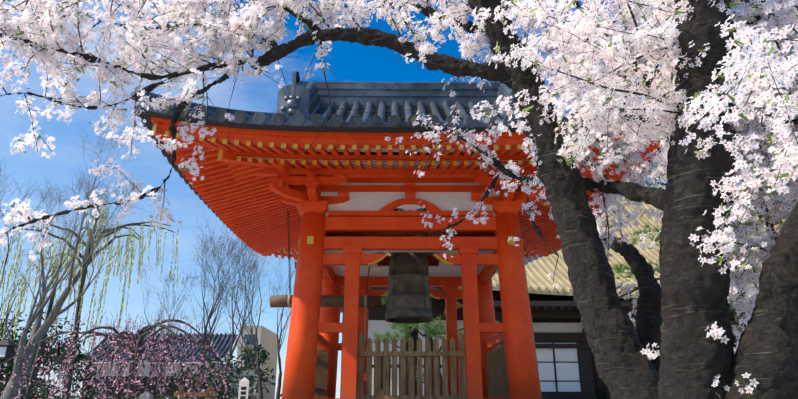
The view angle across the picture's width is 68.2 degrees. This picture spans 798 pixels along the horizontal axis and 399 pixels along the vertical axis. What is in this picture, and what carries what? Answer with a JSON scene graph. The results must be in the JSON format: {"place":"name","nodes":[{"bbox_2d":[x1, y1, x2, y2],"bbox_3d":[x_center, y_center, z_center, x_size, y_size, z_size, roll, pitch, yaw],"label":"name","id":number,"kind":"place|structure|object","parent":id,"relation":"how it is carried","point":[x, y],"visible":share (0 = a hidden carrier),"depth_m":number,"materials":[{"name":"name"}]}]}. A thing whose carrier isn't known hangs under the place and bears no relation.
{"place":"outdoors","nodes":[
{"label":"outdoors","id":0,"kind":"place"},
{"bbox_2d":[81,333,240,398],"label":"building","id":1,"kind":"structure","parent":0,"point":[218,338],"depth_m":36.31,"materials":[{"name":"grey tile"}]},
{"bbox_2d":[234,326,278,398],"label":"building","id":2,"kind":"structure","parent":0,"point":[267,339],"depth_m":92.41,"materials":[{"name":"concrete"}]},
{"bbox_2d":[0,0,796,398],"label":"sky","id":3,"kind":"structure","parent":0,"point":[348,62],"materials":[{"name":"blue"}]},
{"label":"ground","id":4,"kind":"structure","parent":0,"visible":0},
{"bbox_2d":[0,340,18,380],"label":"lantern post","id":5,"kind":"object","parent":4,"relation":"on","point":[7,348],"visible":0.95,"depth_m":16.11,"materials":[{"name":"grey metal"}]},
{"bbox_2d":[0,158,59,338],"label":"foliage","id":6,"kind":"object","parent":4,"relation":"on","point":[7,255],"visible":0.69,"depth_m":24.73,"materials":[{"name":"brown plant"}]},
{"bbox_2d":[1,337,65,394],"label":"evergreen wood","id":7,"kind":"object","parent":4,"relation":"on","point":[12,369],"visible":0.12,"depth_m":23.59,"materials":[{"name":"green plant"}]},
{"bbox_2d":[0,311,88,398],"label":"evergreen leaves","id":8,"kind":"object","parent":7,"relation":"on","point":[53,351],"visible":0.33,"depth_m":23.41,"materials":[{"name":"green plant"}]},
{"bbox_2d":[7,379,83,398],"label":"shrub leaves","id":9,"kind":"object","parent":4,"relation":"on","point":[44,391],"visible":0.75,"depth_m":17.80,"materials":[{"name":"plant"}]},
{"bbox_2d":[23,363,74,396],"bbox_3d":[-17.125,9.165,28.096,3.558,3.919,4.658,0,-19,0],"label":"evergreen wood","id":10,"kind":"object","parent":4,"relation":"on","point":[39,395],"visible":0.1,"depth_m":27.89,"materials":[{"name":"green plant"}]},
{"bbox_2d":[3,336,105,398],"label":"evergreen leaves","id":11,"kind":"object","parent":10,"relation":"attached to","point":[77,371],"visible":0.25,"depth_m":28.19,"materials":[{"name":"green plant"}]},
{"bbox_2d":[0,232,124,398],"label":"willow wood","id":12,"kind":"object","parent":4,"relation":"on","point":[34,368],"visible":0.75,"depth_m":19.88,"materials":[{"name":"plant"}]},
{"bbox_2d":[0,125,147,398],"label":"bare tree","id":13,"kind":"object","parent":4,"relation":"on","point":[38,332],"visible":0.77,"depth_m":19.67,"materials":[{"name":"brown plant"}]},
{"bbox_2d":[0,188,180,398],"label":"willow wood","id":14,"kind":"object","parent":4,"relation":"on","point":[78,306],"visible":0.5,"depth_m":22.18,"materials":[{"name":"plant"}]},
{"bbox_2d":[0,201,178,353],"bbox_3d":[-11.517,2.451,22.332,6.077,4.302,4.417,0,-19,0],"label":"willow leaves","id":15,"kind":"object","parent":14,"relation":"attached to","point":[118,254],"visible":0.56,"depth_m":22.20,"materials":[{"name":"green plant"}]},
{"bbox_2d":[54,385,175,398],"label":"shrub","id":16,"kind":"object","parent":4,"relation":"on","point":[136,395],"visible":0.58,"depth_m":21.11,"materials":[{"name":"plant"}]},
{"bbox_2d":[0,304,232,398],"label":"weeping cherry wood","id":17,"kind":"object","parent":4,"relation":"on","point":[141,333],"visible":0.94,"depth_m":13.49,"materials":[{"name":"pink plant"}]},
{"bbox_2d":[0,309,231,398],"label":"blossoms","id":18,"kind":"object","parent":17,"relation":"attached to","point":[122,360],"visible":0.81,"depth_m":13.30,"materials":[{"name":"pink plant"}]},
{"bbox_2d":[139,392,152,398],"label":"stone marker","id":19,"kind":"object","parent":4,"relation":"on","point":[146,395],"visible":1,"depth_m":12.14,"materials":[{"name":"stone"}]},
{"bbox_2d":[104,262,200,397],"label":"bare tree","id":20,"kind":"object","parent":4,"relation":"on","point":[157,388],"visible":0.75,"depth_m":33.14,"materials":[{"name":"brown plant"}]},
{"bbox_2d":[174,386,215,398],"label":"wooden fence","id":21,"kind":"object","parent":4,"relation":"on","point":[180,392],"visible":0.79,"depth_m":14.33,"materials":[{"name":"brown wood"}]},
{"bbox_2d":[146,212,259,398],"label":"bare tree","id":22,"kind":"object","parent":4,"relation":"on","point":[221,284],"visible":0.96,"depth_m":23.90,"materials":[{"name":"brown plant"}]},
{"bbox_2d":[158,344,275,398],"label":"bush","id":23,"kind":"object","parent":4,"relation":"on","point":[263,354],"depth_m":26.46,"materials":[{"name":"plant"}]},
{"bbox_2d":[168,231,268,387],"bbox_3d":[-8.426,6.076,29.322,4.746,10.763,5.491,0,-19,0],"label":"bare tree","id":24,"kind":"object","parent":4,"relation":"on","point":[232,340],"visible":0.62,"depth_m":29.83,"materials":[{"name":"brown plant"}]},
{"bbox_2d":[190,227,277,398],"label":"bare tree","id":25,"kind":"object","parent":4,"relation":"on","point":[257,370],"visible":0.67,"depth_m":25.90,"materials":[{"name":"brown plant"}]},
{"bbox_2d":[238,377,248,398],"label":"sign post","id":26,"kind":"object","parent":4,"relation":"on","point":[243,393],"visible":1,"depth_m":11.01,"materials":[{"name":"white wood"}]},
{"bbox_2d":[261,257,295,398],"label":"bare tree","id":27,"kind":"object","parent":4,"relation":"on","point":[278,394],"visible":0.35,"depth_m":35.59,"materials":[{"name":"brown plant"}]},
{"bbox_2d":[0,0,797,398],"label":"cherry tree","id":28,"kind":"object","parent":4,"relation":"on","point":[684,306],"depth_m":3.73,"materials":[{"name":"white plant"}]},
{"bbox_2d":[0,0,797,396],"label":"cherry blossoms","id":29,"kind":"object","parent":28,"relation":"on","point":[744,66],"visible":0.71,"depth_m":4.33,"materials":[{"name":"white plant"}]},
{"bbox_2d":[372,276,495,394],"bbox_3d":[0.931,4.645,16.783,3.956,5.430,1.987,0,-19,0],"label":"pine","id":30,"kind":"object","parent":4,"relation":"on","point":[434,331],"depth_m":16.89,"materials":[{"name":"green plant"}]},
{"bbox_2d":[295,254,659,397],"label":"building","id":31,"kind":"structure","parent":4,"relation":"on","point":[377,323],"depth_m":25.32,"materials":[{"name":"tile"}]},
{"bbox_2d":[443,185,785,398],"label":"temple hall","id":32,"kind":"structure","parent":4,"relation":"on","point":[567,369],"depth_m":22.83,"materials":[{"name":"beige paint"}]},
{"bbox_2d":[612,163,784,332],"bbox_3d":[7.403,1.609,12.931,5.762,8.606,2.546,0,-19,0],"label":"pine","id":33,"kind":"object","parent":4,"relation":"on","point":[618,270],"depth_m":13.16,"materials":[{"name":"green plant"}]},
{"bbox_2d":[729,294,740,337],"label":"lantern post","id":34,"kind":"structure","parent":4,"relation":"on","point":[736,317],"depth_m":18.44,"materials":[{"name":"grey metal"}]},
{"bbox_3d":[0.160,4.224,9.845,5.300,1.380,6.760,0,-19,0],"label":"stone platform","id":35,"kind":"object","parent":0,"visible":0},
{"bbox_2d":[313,332,509,398],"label":"picket fence","id":36,"kind":"object","parent":35,"relation":"on","point":[497,375],"visible":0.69,"depth_m":8.19,"materials":[{"name":"brown wood"}]},
{"bbox_2d":[151,117,673,398],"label":"bell tower","id":37,"kind":"structure","parent":35,"relation":"on","point":[354,216],"depth_m":8.63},
{"bbox_2d":[270,211,381,344],"bbox_3d":[-1.227,1.296,10.073,1.863,2.328,0.216,0,-19,0],"label":"bell striker log","id":38,"kind":"object","parent":37,"relation":"attached to","point":[365,301],"visible":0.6,"depth_m":9.85,"materials":[{"name":"brown wood"}]},
{"bbox_2d":[130,71,674,235],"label":"bell tower roof tiles","id":39,"kind":"object","parent":37,"relation":"on","point":[306,107],"visible":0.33,"depth_m":9.26,"materials":[{"name":"grey tile"}]},
{"bbox_2d":[385,252,432,323],"bbox_3d":[0.163,1.305,10.078,0.796,1.510,0.796,0,-19,0],"label":"temple bell","id":40,"kind":"object","parent":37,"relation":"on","point":[408,299],"visible":0.96,"depth_m":9.75,"materials":[{"name":"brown metal"}]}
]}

